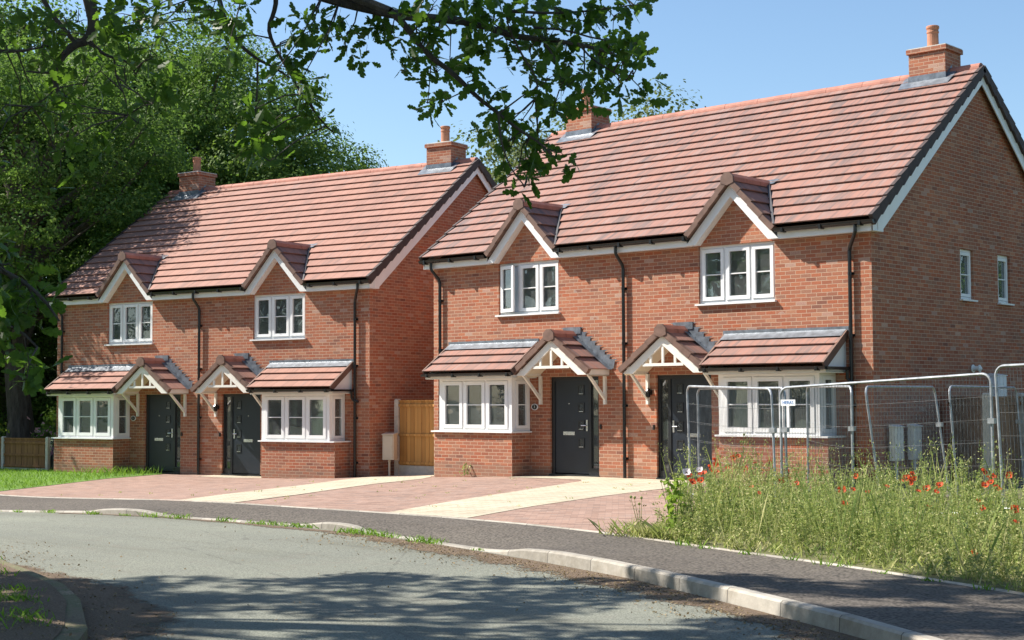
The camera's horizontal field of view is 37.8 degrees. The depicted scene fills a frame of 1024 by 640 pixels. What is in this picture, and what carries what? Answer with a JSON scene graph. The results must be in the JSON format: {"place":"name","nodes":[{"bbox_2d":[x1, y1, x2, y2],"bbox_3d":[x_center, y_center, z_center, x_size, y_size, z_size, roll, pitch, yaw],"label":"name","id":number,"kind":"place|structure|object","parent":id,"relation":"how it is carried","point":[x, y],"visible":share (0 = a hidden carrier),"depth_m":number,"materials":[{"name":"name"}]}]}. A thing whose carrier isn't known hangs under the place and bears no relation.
{"place":"outdoors","nodes":[
{"label":"outdoors","id":0,"kind":"place"},
{"bbox_2d":[0,559,87,639],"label":"kerb","id":1,"kind":"structure","parent":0,"point":[75,623],"depth_m":12.93,"materials":[{"name":"grey concrete"}]},
{"bbox_2d":[0,556,54,628],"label":"verge grass","id":2,"kind":"structure","parent":1,"relation":"on","point":[13,597],"depth_m":12.92,"materials":[{"name":"green plant"}]},
{"bbox_2d":[0,563,65,639],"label":"leaf litter","id":3,"kind":"object","parent":1,"relation":"on","point":[55,604],"visible":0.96,"depth_m":13.20,"materials":[{"name":"brown plant"}]},
{"bbox_2d":[0,0,668,396],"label":"overhanging oak","id":4,"kind":"object","parent":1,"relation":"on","point":[626,50],"visible":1,"depth_m":7.30,"materials":[{"name":"green plant"}]},
{"bbox_2d":[50,433,53,468],"bbox_3d":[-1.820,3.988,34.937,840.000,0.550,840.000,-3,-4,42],"label":"ground","id":5,"kind":"structure","parent":0,"point":[52,464],"depth_m":56.53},
{"bbox_2d":[0,436,50,469],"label":"timber fence","id":6,"kind":"object","parent":5,"relation":"on","point":[27,453],"visible":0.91,"depth_m":43.34,"materials":[{"name":"wood"}]},
{"bbox_2d":[0,322,57,442],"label":"woodland bush","id":7,"kind":"object","parent":5,"relation":"on","point":[38,408],"visible":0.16,"depth_m":53.16,"materials":[{"name":"green plant"}]},
{"bbox_2d":[0,320,57,420],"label":"hawthorn tree","id":8,"kind":"object","parent":5,"relation":"on","point":[3,404],"visible":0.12,"depth_m":53.87,"materials":[{"name":"green plant"}]},
{"bbox_2d":[0,253,75,437],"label":"woodland bush","id":9,"kind":"object","parent":5,"relation":"on","point":[46,363],"visible":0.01,"depth_m":55.13,"materials":[{"name":"green plant"}]},
{"bbox_2d":[27,414,56,467],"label":"flowering shrub","id":10,"kind":"object","parent":5,"relation":"on","point":[46,429],"visible":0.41,"depth_m":44.52,"materials":[{"name":"green plant"}]},
{"bbox_2d":[42,401,56,444],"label":"garden shrub","id":11,"kind":"object","parent":5,"relation":"on","point":[53,417],"visible":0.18,"depth_m":44.05,"materials":[{"name":"green plant"}]},
{"bbox_2d":[0,0,136,273],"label":"oak tree","id":12,"kind":"object","parent":5,"relation":"on","point":[8,25],"visible":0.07,"depth_m":56.39,"materials":[{"name":"green plant"}]},
{"bbox_2d":[0,29,202,437],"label":"oak tree","id":13,"kind":"object","parent":5,"relation":"on","point":[19,217],"visible":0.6,"depth_m":47.19,"materials":[{"name":"green plant"}]},
{"bbox_2d":[1,49,253,346],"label":"broadleaf tree","id":14,"kind":"object","parent":5,"relation":"on","point":[173,189],"visible":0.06,"depth_m":54.90,"materials":[{"name":"green plant"}]},
{"bbox_2d":[5,23,250,278],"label":"oak tree","id":15,"kind":"object","parent":5,"relation":"on","point":[176,89],"depth_m":63.15,"materials":[{"name":"green plant"}]},
{"bbox_2d":[0,0,356,282],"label":"oak tree","id":16,"kind":"object","parent":5,"relation":"on","point":[211,115],"visible":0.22,"depth_m":55.66,"materials":[{"name":"green plant"}]},
{"bbox_2d":[43,126,496,478],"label":"semi detached house","id":17,"kind":"structure","parent":5,"relation":"on","point":[279,328],"depth_m":39.93,"materials":[{"name":"red brick"}]},
{"bbox_2d":[43,364,134,472],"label":"bay window","id":18,"kind":"structure","parent":17,"relation":"in","point":[81,414],"depth_m":41.47,"materials":[{"name":"red brick"}]},
{"bbox_2d":[115,396,129,437],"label":"bay side window","id":19,"kind":"structure","parent":17,"relation":"in","point":[122,407],"depth_m":41.19,"materials":[{"name":"white plastic"}]},
{"bbox_2d":[104,301,153,345],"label":"window","id":20,"kind":"structure","parent":17,"relation":"in","point":[131,323],"depth_m":41.62,"materials":[{"name":"white plastic"}]},
{"bbox_2d":[145,394,180,473],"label":"door","id":21,"kind":"structure","parent":17,"relation":"in","point":[163,415],"depth_m":40.76,"materials":[{"name":"black wood"}]},
{"bbox_2d":[221,394,260,475],"bbox_3d":[-7.062,3.012,39.157,1.380,2.148,0.160,-2,-4,33],"label":"door","id":22,"kind":"structure","parent":17,"relation":"in","point":[241,412],"depth_m":39.20,"materials":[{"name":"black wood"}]},
{"bbox_2d":[250,293,306,340],"bbox_3d":[-6.006,-0.075,38.602,1.874,1.192,0.200,-2,-4,33],"label":"window","id":23,"kind":"structure","parent":17,"relation":"in","point":[277,316],"depth_m":38.67,"materials":[{"name":"white plastic"}]},
{"bbox_2d":[246,359,358,478],"bbox_3d":[-5.240,2.833,37.418,2.986,3.705,0.982,-2,-4,33],"label":"bay window","id":24,"kind":"structure","parent":17,"relation":"in","point":[304,415],"depth_m":37.28,"materials":[{"name":"red brick"}]},
{"bbox_2d":[331,394,344,440],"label":"bay side window","id":25,"kind":"structure","parent":17,"relation":"in","point":[337,400],"depth_m":37.08,"materials":[{"name":"white plastic"}]},
{"bbox_2d":[159,93,386,198],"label":"broadleaf tree","id":26,"kind":"object","parent":5,"relation":"on","point":[290,126],"visible":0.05,"depth_m":54.39,"materials":[{"name":"green plant"}]},
{"bbox_2d":[323,137,388,173],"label":"broadleaf tree","id":27,"kind":"object","parent":5,"relation":"on","point":[354,165],"visible":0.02,"depth_m":60.01,"materials":[{"name":"green plant"}]},
{"bbox_2d":[381,433,397,475],"bbox_3d":[-3.016,3.499,36.860,0.340,1.440,0.230,-1,-3,22],"label":"meter box","id":28,"kind":"object","parent":5,"relation":"on","point":[389,446],"visible":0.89,"depth_m":36.80,"materials":[{"name":"beige plastic"}]},
{"bbox_2d":[383,436,392,458],"bbox_3d":[-3.055,3.135,36.787,0.260,0.560,0.025,-1,-3,22],"label":"door","id":29,"kind":"structure","parent":28,"relation":"in","point":[387,440],"depth_m":36.78,"materials":[{"name":"beige plastic"}]},
{"bbox_2d":[394,399,433,474],"bbox_3d":[-2.004,2.973,36.556,2.301,2.090,0.137,-3,-4,39],"label":"timber fence","id":30,"kind":"object","parent":5,"relation":"on","point":[413,423],"visible":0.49,"depth_m":36.85,"materials":[{"name":"wood"}]},
{"bbox_2d":[0,508,942,639],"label":"kerb","id":31,"kind":"structure","parent":5,"relation":"on","point":[842,622],"depth_m":14.13,"materials":[{"name":"concrete"}]},
{"bbox_2d":[484,125,549,183],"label":"hawthorn tree","id":32,"kind":"object","parent":5,"relation":"on","point":[510,159],"visible":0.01,"depth_m":60.11,"materials":[{"name":"green plant"}]},
{"bbox_2d":[438,110,616,179],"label":"hawthorn tree","id":33,"kind":"object","parent":5,"relation":"on","point":[488,153],"depth_m":63.36,"materials":[{"name":"green plant"}]},
{"bbox_2d":[490,106,667,183],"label":"hawthorn tree","id":34,"kind":"object","parent":5,"relation":"on","point":[564,124],"visible":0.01,"depth_m":63.68,"materials":[{"name":"green plant"}]},
{"bbox_2d":[521,78,705,147],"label":"hawthorn tree","id":35,"kind":"object","parent":5,"relation":"on","point":[645,108],"visible":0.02,"depth_m":65.06,"materials":[{"name":"green plant"}]},
{"bbox_2d":[418,25,1023,487],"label":"semi detached house","id":36,"kind":"structure","parent":5,"relation":"on","point":[614,297],"depth_m":31.09,"materials":[{"name":"red brick"}]},
{"bbox_2d":[420,338,538,476],"bbox_3d":[-0.795,2.298,33.509,2.986,3.705,0.982,-3,-4,42],"label":"bay window","id":37,"kind":"structure","parent":36,"relation":"in","point":[484,402],"depth_m":33.29,"materials":[{"name":"red brick"}]},
{"bbox_2d":[514,378,529,430],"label":"bay side window","id":38,"kind":"structure","parent":36,"relation":"in","point":[521,388],"depth_m":32.87,"materials":[{"name":"white plastic"}]},
{"bbox_2d":[495,259,560,316],"bbox_3d":[0.364,-0.698,33.205,1.874,1.192,0.230,-3,-4,42],"label":"window","id":39,"kind":"structure","parent":36,"relation":"in","point":[538,281],"depth_m":33.24,"materials":[{"name":"white plastic"}]},
{"bbox_2d":[549,376,598,476],"bbox_3d":[1.368,2.297,32.205,1.380,2.148,0.160,-3,-4,42],"label":"door","id":40,"kind":"structure","parent":36,"relation":"in","point":[575,400],"depth_m":32.24,"materials":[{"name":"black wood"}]},
{"bbox_2d":[656,375,711,480],"bbox_3d":[3.511,2.185,30.275,1.380,2.148,0.160,-3,-4,42],"label":"door","id":41,"kind":"structure","parent":36,"relation":"in","point":[672,406],"depth_m":30.41,"materials":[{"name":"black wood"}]},
{"bbox_2d":[729,382,730,426],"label":"bay side window","id":42,"kind":"structure","parent":36,"relation":"in","point":[729,382],"depth_m":29.19,"materials":[{"name":"white plastic"}]},
{"bbox_2d":[695,241,776,305],"bbox_3d":[4.436,-0.910,29.556,1.874,1.192,0.200,-3,-4,42],"label":"window","id":43,"kind":"structure","parent":36,"relation":"in","point":[751,249],"depth_m":29.58,"materials":[{"name":"white plastic"}]},
{"bbox_2d":[698,326,856,487],"bbox_3d":[5.026,1.993,28.263,2.986,3.705,0.982,-3,-4,42],"label":"bay window","id":44,"kind":"structure","parent":36,"relation":"in","point":[826,346],"depth_m":28.14,"materials":[{"name":"white plastic"}]},
{"bbox_2d":[821,373,836,435],"bbox_3d":[5.860,1.566,27.754,0.086,1.160,0.526,-3,-4,42],"label":"bay side window","id":45,"kind":"structure","parent":36,"relation":"in","point":[825,377],"depth_m":27.78,"materials":[{"name":"white plastic"}]},
{"bbox_2d":[960,249,977,301],"bbox_3d":[9.253,-0.908,30.495,0.200,1.059,0.687,-3,-4,42],"label":"window","id":46,"kind":"structure","parent":36,"relation":"in","point":[965,263],"depth_m":30.61,"materials":[{"name":"white plastic"}]},
{"bbox_2d":[971,364,981,372],"bbox_3d":[9.472,0.989,30.435,0.200,0.170,0.170,-3,-4,42],"label":"boiler flue","id":47,"kind":"object","parent":36,"relation":"attached to","point":[974,368],"visible":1,"depth_m":30.41,"materials":[{"name":"grey plastic"}]},
{"bbox_2d":[988,373,1007,395],"bbox_3d":[10.127,1.378,31.132,0.210,0.530,0.470,-3,-4,42],"label":"meter box","id":48,"kind":"object","parent":36,"relation":"attached to","point":[1003,391],"visible":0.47,"depth_m":31.03,"materials":[{"name":"white plastic"}]},
{"bbox_2d":[998,377,1006,395],"bbox_3d":[10.193,1.399,31.071,0.025,0.420,0.390,-3,-4,42],"label":"door","id":49,"kind":"structure","parent":48,"relation":"in","point":[1003,391],"depth_m":31.07,"materials":[{"name":"white plastic"}]},
{"bbox_2d":[997,255,1014,305],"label":"window","id":50,"kind":"structure","parent":36,"relation":"in","point":[1002,260],"depth_m":31.93,"materials":[{"name":"white plastic"}]},
{"bbox_2d":[889,424,903,480],"bbox_3d":[7.129,2.669,27.641,0.150,1.470,0.340,-3,-4,42],"label":"meter box","id":51,"kind":"object","parent":5,"relation":"on","point":[901,441],"visible":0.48,"depth_m":27.58,"materials":[{"name":"grey plastic"}]},
{"bbox_2d":[896,429,903,459],"bbox_3d":[7.171,2.292,27.622,0.025,0.560,0.260,-3,-4,42],"label":"door","id":52,"kind":"structure","parent":51,"relation":"in","point":[900,450],"depth_m":27.61,"materials":[{"name":"grey plastic"}]},
{"bbox_2d":[907,424,922,473],"bbox_3d":[7.612,2.695,28.175,0.150,1.470,0.340,-3,-4,42],"label":"meter box","id":53,"kind":"object","parent":5,"relation":"on","point":[916,438],"visible":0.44,"depth_m":28.11,"materials":[{"name":"grey plastic"}]},
{"bbox_2d":[914,428,921,457],"bbox_3d":[7.654,2.318,28.156,0.025,0.560,0.260,-3,-4,42],"label":"door","id":54,"kind":"structure","parent":53,"relation":"in","point":[917,430],"depth_m":28.14,"materials":[{"name":"grey plastic"}]},
{"bbox_2d":[948,393,1023,487],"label":"timber fence","id":55,"kind":"object","parent":5,"relation":"on","point":[977,419],"visible":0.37,"depth_m":28.09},
{"bbox_2d":[0,465,167,490],"bbox_3d":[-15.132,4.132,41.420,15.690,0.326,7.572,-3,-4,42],"label":"lawn grass","id":56,"kind":"structure","parent":0,"point":[106,473],"depth_m":39.55,"materials":[{"name":"green plant"}]},
{"bbox_2d":[0,474,797,538],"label":"driveway","id":57,"kind":"structure","parent":0,"point":[575,514],"depth_m":27.73,"materials":[{"name":"red brick"}]},
{"bbox_2d":[204,475,260,477],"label":"path","id":58,"kind":"structure","parent":57,"relation":"on","point":[226,476],"depth_m":38.70,"materials":[{"name":"beige concrete"}]},
{"bbox_2d":[182,475,433,501],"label":"path","id":59,"kind":"structure","parent":57,"relation":"on","point":[279,492],"depth_m":29.68,"materials":[{"name":"beige concrete"}]},
{"bbox_2d":[61,478,650,506],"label":"path weeds","id":60,"kind":"object","parent":57,"relation":"on","point":[396,489],"visible":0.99,"depth_m":28.87,"materials":[{"name":"green plant"}]},
{"bbox_2d":[454,463,470,475],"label":"weed plant","id":61,"kind":"object","parent":57,"relation":"on","point":[464,466],"visible":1,"depth_m":33.21,"materials":[{"name":"plant"}]},
{"bbox_2d":[392,475,702,517],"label":"path","id":62,"kind":"structure","parent":57,"relation":"on","point":[496,503],"depth_m":26.11,"materials":[{"name":"beige concrete"}]},
{"bbox_2d":[624,495,646,526],"bbox_3d":[1.628,2.487,19.000,0.363,0.514,0.236,1,-3,-21],"label":"weed plant","id":63,"kind":"object","parent":57,"relation":"on","point":[641,498],"visible":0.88,"depth_m":19.00,"materials":[{"name":"plant"}]},
{"bbox_2d":[0,512,806,639],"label":"road","id":64,"kind":"structure","parent":0,"point":[222,581],"depth_m":14.90,"materials":[{"name":"grey asphalt"}]},
{"bbox_2d":[9,562,191,639],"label":"leaf litter","id":65,"kind":"object","parent":64,"relation":"on","point":[134,613],"visible":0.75,"depth_m":13.48,"materials":[{"name":"brown plant"}]},
{"bbox_2d":[1,509,483,550],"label":"kerb grass","id":66,"kind":"structure","parent":64,"relation":"on","point":[421,539],"depth_m":21.02,"materials":[{"name":"green plant"}]},
{"bbox_2d":[0,516,850,639],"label":"grit","id":67,"kind":"object","parent":64,"relation":"on","point":[668,598],"visible":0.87,"depth_m":14.44,"materials":[{"name":"gravel"}]},
{"bbox_2d":[64,513,865,639],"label":"leaf litter","id":68,"kind":"object","parent":64,"relation":"on","point":[766,617],"visible":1,"depth_m":14.96,"materials":[{"name":"brown plant"}]},
{"bbox_2d":[0,495,1023,639],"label":"footway","id":69,"kind":"structure","parent":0,"point":[944,610],"depth_m":15.60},
{"bbox_2d":[0,494,1023,594],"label":"path edging","id":70,"kind":"object","parent":69,"relation":"on","point":[946,581],"visible":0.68,"depth_m":19.51,"materials":[{"name":"concrete"}]},
{"bbox_2d":[670,538,1008,591],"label":"edging weeds","id":71,"kind":"object","parent":69,"relation":"on","point":[820,561],"visible":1,"depth_m":15.60,"materials":[{"name":"green plant"}]},
{"bbox_2d":[0,0,1023,369],"label":"sky","id":72,"kind":"structure","parent":0,"point":[729,51],"materials":[{"name":"blue"}]},
{"bbox_2d":[650,426,1023,592],"bbox_3d":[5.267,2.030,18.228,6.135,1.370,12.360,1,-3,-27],"label":"weeds","id":73,"kind":"object","parent":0,"point":[822,512],"visible":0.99,"depth_m":17.17,"materials":[{"name":"green plant"}]},
{"bbox_2d":[587,516,702,539],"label":"edging weeds","id":74,"kind":"object","parent":73,"relation":"on","point":[652,531],"visible":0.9,"depth_m":18.70,"materials":[{"name":"green plant"}]},
{"bbox_2d":[651,480,686,517],"bbox_3d":[2.022,2.384,18.976,0.635,0.713,0.465,-1,-3,16],"label":"weed plant","id":75,"kind":"object","parent":73,"relation":"on","point":[667,499],"visible":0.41,"depth_m":18.97,"materials":[{"name":"green plant"}]},
{"bbox_2d":[659,474,688,532],"bbox_3d":[2.022,2.312,18.483,0.457,0.804,0.428,-3,-4,42],"label":"plant","id":76,"kind":"object","parent":73,"relation":"on","point":[677,494],"visible":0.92,"depth_m":18.47,"materials":[{"name":"green plant"}]},
{"bbox_2d":[682,468,690,482],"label":"white poppy","id":77,"kind":"object","parent":73,"relation":"on","point":[687,471],"visible":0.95,"depth_m":18.82,"materials":[{"name":"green plant"}]},
{"bbox_2d":[688,478,695,507],"bbox_3d":[2.282,2.247,18.897,0.098,0.494,0.076,2,-4,-39],"label":"red poppy","id":78,"kind":"object","parent":73,"relation":"on","point":[693,481],"visible":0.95,"depth_m":18.92,"materials":[{"name":"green plant"}]},
{"bbox_2d":[696,466,702,493],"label":"white poppy","id":79,"kind":"object","parent":73,"relation":"on","point":[699,469],"visible":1,"depth_m":18.82,"materials":[{"name":"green plant"}]},
{"bbox_2d":[697,477,703,514],"bbox_3d":[2.388,2.225,18.899,0.098,0.491,0.073,-2,-3,23],"label":"red poppy","id":80,"kind":"object","parent":73,"relation":"on","point":[699,480],"visible":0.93,"depth_m":18.92,"materials":[{"name":"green plant"}]},
{"bbox_2d":[686,385,776,501],"bbox_3d":[3.482,2.042,23.836,0.623,2.038,3.923,1,-3,-15],"label":"site fence panel","id":81,"kind":"object","parent":73,"relation":"on","point":[772,430],"visible":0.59,"depth_m":23.82,"materials":[{"name":"metal"}]},
{"bbox_2d":[692,387,788,509],"bbox_3d":[3.617,2.049,23.684,0.626,1.984,3.744,1,-3,-16],"label":"site fence panel","id":82,"kind":"object","parent":73,"relation":"on","point":[785,429],"visible":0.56,"depth_m":23.62,"materials":[{"name":"metal"}]},
{"bbox_2d":[732,433,750,477],"bbox_3d":[3.658,2.373,23.734,0.470,1.143,0.607,-3,-4,42],"label":"weed plant","id":83,"kind":"object","parent":73,"relation":"on","point":[742,453],"visible":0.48,"depth_m":23.67,"materials":[{"name":"green plant"}]},
{"bbox_2d":[795,385,859,509],"bbox_3d":[4.990,2.016,23.564,0.568,1.993,3.746,0,-3,-1],"label":"site fence panel","id":84,"kind":"object","parent":73,"relation":"on","point":[851,429],"visible":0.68,"depth_m":23.34,"materials":[{"name":"metal"}]},
{"bbox_2d":[837,485,845,521],"bbox_3d":[3.980,2.238,18.026,0.105,0.491,0.053,-1,-3,18],"label":"red poppy","id":85,"kind":"object","parent":73,"relation":"on","point":[844,488],"visible":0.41,"depth_m":18.04,"materials":[{"name":"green plant"}]},
{"bbox_2d":[853,473,857,496],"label":"red poppy","id":86,"kind":"object","parent":73,"relation":"on","point":[855,477],"visible":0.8,"depth_m":18.29,"materials":[{"name":"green plant"}]},
{"bbox_2d":[779,373,996,519],"bbox_3d":[5.140,1.821,20.842,0.623,2.123,3.804,2,-4,-41],"label":"site fence panel","id":87,"kind":"object","parent":73,"relation":"on","point":[991,420],"visible":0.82,"depth_m":20.75,"materials":[{"name":"metal"}]},
{"bbox_2d":[865,386,949,501],"bbox_3d":[6.283,2.008,23.274,0.385,1.980,3.907,-2,-4,33],"label":"site fence panel","id":88,"kind":"object","parent":73,"relation":"on","point":[939,424],"visible":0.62,"depth_m":23.25,"materials":[{"name":"metal"}]},
{"bbox_2d":[908,476,913,489],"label":"red poppy","id":89,"kind":"object","parent":73,"relation":"on","point":[911,480],"visible":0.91,"depth_m":18.30,"materials":[{"name":"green plant"}]},
{"bbox_2d":[936,482,942,507],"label":"red poppy","id":90,"kind":"object","parent":73,"relation":"on","point":[938,484],"visible":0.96,"depth_m":18.37,"materials":[{"name":"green plant"}]},
{"bbox_2d":[981,468,987,481],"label":"red poppy","id":91,"kind":"object","parent":73,"relation":"on","point":[983,470],"visible":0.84,"depth_m":18.97,"materials":[{"name":"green plant"}]},
{"bbox_2d":[981,481,988,504],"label":"red poppy","id":92,"kind":"object","parent":73,"relation":"on","point":[984,484],"visible":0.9,"depth_m":18.36,"materials":[{"name":"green plant"}]},
{"bbox_2d":[946,385,1023,496],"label":"site fence panel","id":93,"kind":"object","parent":73,"relation":"on","point":[1019,421],"visible":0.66,"depth_m":25.82,"materials":[{"name":"metal"}]},
{"bbox_2d":[988,479,993,508],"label":"red poppy","id":94,"kind":"object","parent":73,"relation":"on","point":[992,480],"visible":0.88,"depth_m":17.54,"materials":[{"name":"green plant"}]},
{"bbox_2d":[993,484,1001,503],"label":"red poppy","id":95,"kind":"object","parent":73,"relation":"on","point":[998,488],"visible":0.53,"depth_m":18.15,"materials":[{"name":"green plant"}]},
{"bbox_2d":[994,363,1023,529],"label":"site fence panel","id":96,"kind":"object","parent":73,"relation":"on","point":[997,402],"visible":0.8,"depth_m":19.26,"materials":[{"name":"metal"}]},
{"bbox_2d":[1011,504,1018,537],"bbox_3d":[5.654,2.319,16.795,0.107,0.499,0.054,-1,-3,5],"label":"red poppy","id":97,"kind":"object","parent":73,"relation":"on","point":[1016,506],"visible":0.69,"depth_m":16.81,"materials":[{"name":"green plant"}]}
]}

